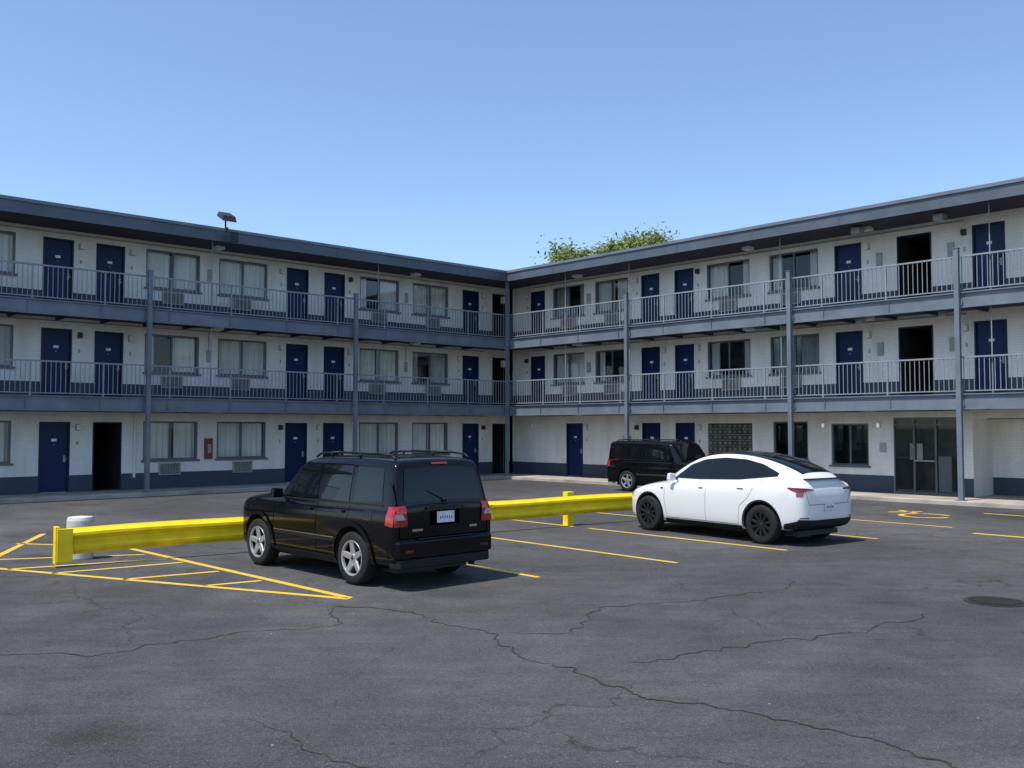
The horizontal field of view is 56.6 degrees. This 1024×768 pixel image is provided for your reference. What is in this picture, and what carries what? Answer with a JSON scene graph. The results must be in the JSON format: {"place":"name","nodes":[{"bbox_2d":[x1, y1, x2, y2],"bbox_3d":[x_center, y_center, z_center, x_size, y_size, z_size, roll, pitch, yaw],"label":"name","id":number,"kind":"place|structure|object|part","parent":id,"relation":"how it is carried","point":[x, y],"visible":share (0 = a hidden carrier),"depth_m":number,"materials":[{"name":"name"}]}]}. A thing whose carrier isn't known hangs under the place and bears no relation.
{"place":"outdoors","nodes":[
{"label":"outdoors","id":0,"kind":"place"},
{"bbox_2d":[510,351,512,416],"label":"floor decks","id":1,"kind":"object","parent":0,"point":[511,359],"visible":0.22,"depth_m":48.22,"materials":[{"name":"concrete"}]},
{"bbox_2d":[0,286,1023,415],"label":"steel channel fascia","id":2,"kind":"structure","parent":1,"relation":"attached to","point":[1000,296],"depth_m":30.83,"materials":[{"name":"blue paint"}]},
{"bbox_2d":[0,247,1023,404],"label":"balcony railings","id":3,"kind":"object","parent":1,"relation":"on","point":[543,333],"visible":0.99,"depth_m":31.41,"materials":[{"name":"metal"}]},
{"bbox_2d":[0,302,1023,415],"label":"balcony soffits","id":4,"kind":"object","parent":1,"relation":"attached to","point":[776,327],"visible":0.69,"depth_m":32.07,"materials":[{"name":"paint"}]},
{"bbox_2d":[0,479,1023,767],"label":"parking lot asphalt","id":5,"kind":"structure","parent":0,"point":[380,685],"depth_m":9.03,"materials":[{"name":"grey asphalt"}]},
{"bbox_2d":[67,516,93,560],"bbox_3d":[-6.950,2.465,15.302,0.410,0.690,0.410,0,-3,0],"label":"concrete bollard","id":6,"kind":"object","parent":5,"relation":"on","point":[79,521],"visible":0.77,"depth_m":15.15,"materials":[{"name":"white concrete"}]},
{"bbox_2d":[53,491,632,564],"bbox_3d":[-1.738,2.588,18.273,12.990,0.720,0.340,2,-3,-37],"label":"guardrail","id":7,"kind":"object","parent":5,"relation":"on","point":[68,543],"visible":0.55,"depth_m":15.62,"materials":[{"name":"yellow metal"}]},
{"bbox_2d":[243,450,490,584],"bbox_3d":[-2.328,1.871,14.204,2.047,1.775,4.310,3,-4,-44],"label":"parked suv","id":8,"kind":"object","parent":5,"relation":"on","point":[359,518],"visible":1,"depth_m":12.90,"materials":[{"name":"black paint"}]},
{"bbox_3d":[-2.512,1.422,14.418,1.641,0.483,0.981,3,-4,-44],"label":"front window","id":9,"kind":"part","parent":8,"relation":"part of","materials":[{"name":"black glass"}]},
{"bbox_3d":[-1.869,1.391,13.745,1.646,0.483,0.720,3,-4,-44],"label":"rear door window","id":10,"kind":"part","parent":8,"relation":"part of","materials":[{"name":"black glass"}]},
{"bbox_3d":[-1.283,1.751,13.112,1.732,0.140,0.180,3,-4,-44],"label":"fuel door","id":11,"kind":"part","parent":8,"relation":"part of","materials":[{"name":"black paint"}]},
{"bbox_3d":[-1.321,1.360,13.170,1.643,0.474,0.650,3,-4,-44],"label":"quarter window","id":12,"kind":"part","parent":8,"relation":"part of","materials":[{"name":"black glass"}]},
{"bbox_3d":[-0.944,1.330,12.775,1.345,0.455,0.097,3,-4,-44],"label":"rear window","id":13,"kind":"part","parent":8,"relation":"part of","materials":[{"name":"black glass"}]},
{"bbox_2d":[3,579,957,767],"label":"pavement cracks","id":14,"kind":"object","parent":5,"relation":"on","point":[814,638],"visible":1,"depth_m":8.81,"materials":[{"name":"black asphalt"}]},
{"bbox_2d":[0,510,1023,598],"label":"parking lines","id":15,"kind":"object","parent":5,"relation":"on","point":[340,596],"visible":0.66,"depth_m":14.31,"materials":[{"name":"yellow paint"}]},
{"bbox_2d":[530,221,679,263],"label":"leafy tree","id":16,"kind":"object","parent":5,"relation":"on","point":[567,253],"visible":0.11,"depth_m":59.09,"materials":[{"name":"green plant"}]},
{"bbox_2d":[607,439,705,490],"bbox_3d":[5.200,2.688,31.360,2.068,1.730,4.095,3,-4,-44],"label":"parked suv","id":17,"kind":"object","parent":5,"relation":"on","point":[632,464],"visible":0.61,"depth_m":31.09,"materials":[{"name":"black paint"}]},
{"bbox_3d":[4.229,2.283,32.370,1.685,0.461,0.618,3,-4,-44],"label":"quarter window","id":18,"kind":"part","parent":17,"relation":"part of","materials":[{"name":"black glass"}]},
{"bbox_3d":[4.758,2.263,31.831,1.687,0.471,0.684,3,-4,-44],"label":"rear door window","id":19,"kind":"part","parent":17,"relation":"part of","materials":[{"name":"black glass"}]},
{"bbox_3d":[5.377,2.234,31.201,1.684,0.471,0.931,3,-4,-44],"label":"front window","id":20,"kind":"part","parent":17,"relation":"part of","materials":[{"name":"black glass"}]},
{"bbox_2d":[632,451,850,543],"bbox_3d":[4.367,2.150,18.918,1.964,1.654,4.554,2,-3,-36],"label":"parked car","id":21,"kind":"object","parent":5,"relation":"on","point":[762,497],"visible":1,"depth_m":17.61,"materials":[{"name":"white paint"}]},
{"bbox_2d":[963,596,1023,606],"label":"manhole cover","id":22,"kind":"object","parent":5,"relation":"on","point":[992,601],"visible":1,"depth_m":11.44,"materials":[{"name":"metal"}]},
{"bbox_2d":[0,462,1023,508],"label":"sidewalk","id":23,"kind":"structure","parent":0,"point":[1004,501],"depth_m":28.56,"materials":[{"name":"concrete"}]},
{"bbox_2d":[0,207,1023,496],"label":"brick walls","id":24,"kind":"structure","parent":23,"relation":"on","point":[992,443],"depth_m":32.17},
{"bbox_2d":[0,233,817,461],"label":"curtains","id":25,"kind":"object","parent":24,"relation":"attached to","point":[185,267],"visible":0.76,"depth_m":33.72,"materials":[{"name":"fabric"}]},
{"bbox_2d":[0,230,870,467],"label":"window frames","id":26,"kind":"structure","parent":24,"relation":"attached to","point":[241,457],"depth_m":33.38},
{"bbox_2d":[158,291,801,474],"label":"air conditioners","id":27,"kind":"object","parent":24,"relation":"attached to","point":[175,468],"visible":0.69,"depth_m":33.34,"materials":[{"name":"metal"}]},
{"bbox_2d":[0,213,968,477],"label":"wall fixtures","id":28,"kind":"object","parent":24,"relation":"attached to","point":[208,443],"depth_m":32.16,"materials":[{"name":"white metal"}]},
{"bbox_2d":[501,297,504,367],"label":"corner light box","id":29,"kind":"object","parent":24,"relation":"attached to","point":[502,361],"visible":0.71,"depth_m":41.62,"materials":[{"name":"white plastic"}]},
{"bbox_2d":[61,234,957,493],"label":"dark interiors","id":30,"kind":"object","parent":24,"relation":"attached to","point":[916,343],"visible":0.27,"depth_m":31.14,"materials":[{"name":"black"}]},
{"bbox_2d":[0,177,1023,322],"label":"flat roof","id":31,"kind":"structure","parent":24,"relation":"on","point":[975,200],"depth_m":31.11,"materials":[{"name":"paint"}]},
{"bbox_2d":[217,211,237,242],"bbox_3d":[-9.366,-5.178,31.311,0.490,1.040,0.570,2,-4,-42],"label":"roof floodlight","id":32,"kind":"object","parent":31,"relation":"attached to","point":[229,217],"visible":1,"depth_m":31.19,"materials":[{"name":"grey metal"}]},
{"bbox_2d":[0,276,1023,496],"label":"painted base band","id":33,"kind":"object","parent":24,"relation":"attached to","point":[854,482],"visible":0.41,"depth_m":32.20,"materials":[{"name":"blue paint"}]},
{"bbox_2d":[38,220,1008,492],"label":"room doors","id":34,"kind":"structure","parent":24,"relation":"attached to","point":[54,446],"depth_m":30.60,"materials":[{"name":"paint"}]},
{"bbox_2d":[142,202,993,500],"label":"support posts","id":35,"kind":"object","parent":23,"relation":"on","point":[626,372],"visible":0.92,"depth_m":29.87,"materials":[{"name":"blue metal"}]},
{"bbox_2d":[708,417,1023,495],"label":"storefront and glass block","id":36,"kind":"object","parent":23,"relation":"on","point":[725,437],"visible":0.86,"depth_m":29.35,"materials":[{"name":"glass"},{"name":"dark metal"},{"name":"glass block"}]},
{"bbox_2d":[0,0,1023,270],"label":"sky","id":37,"kind":"structure","parent":0,"point":[468,132],"materials":[{"name":"blue"}]}
]}

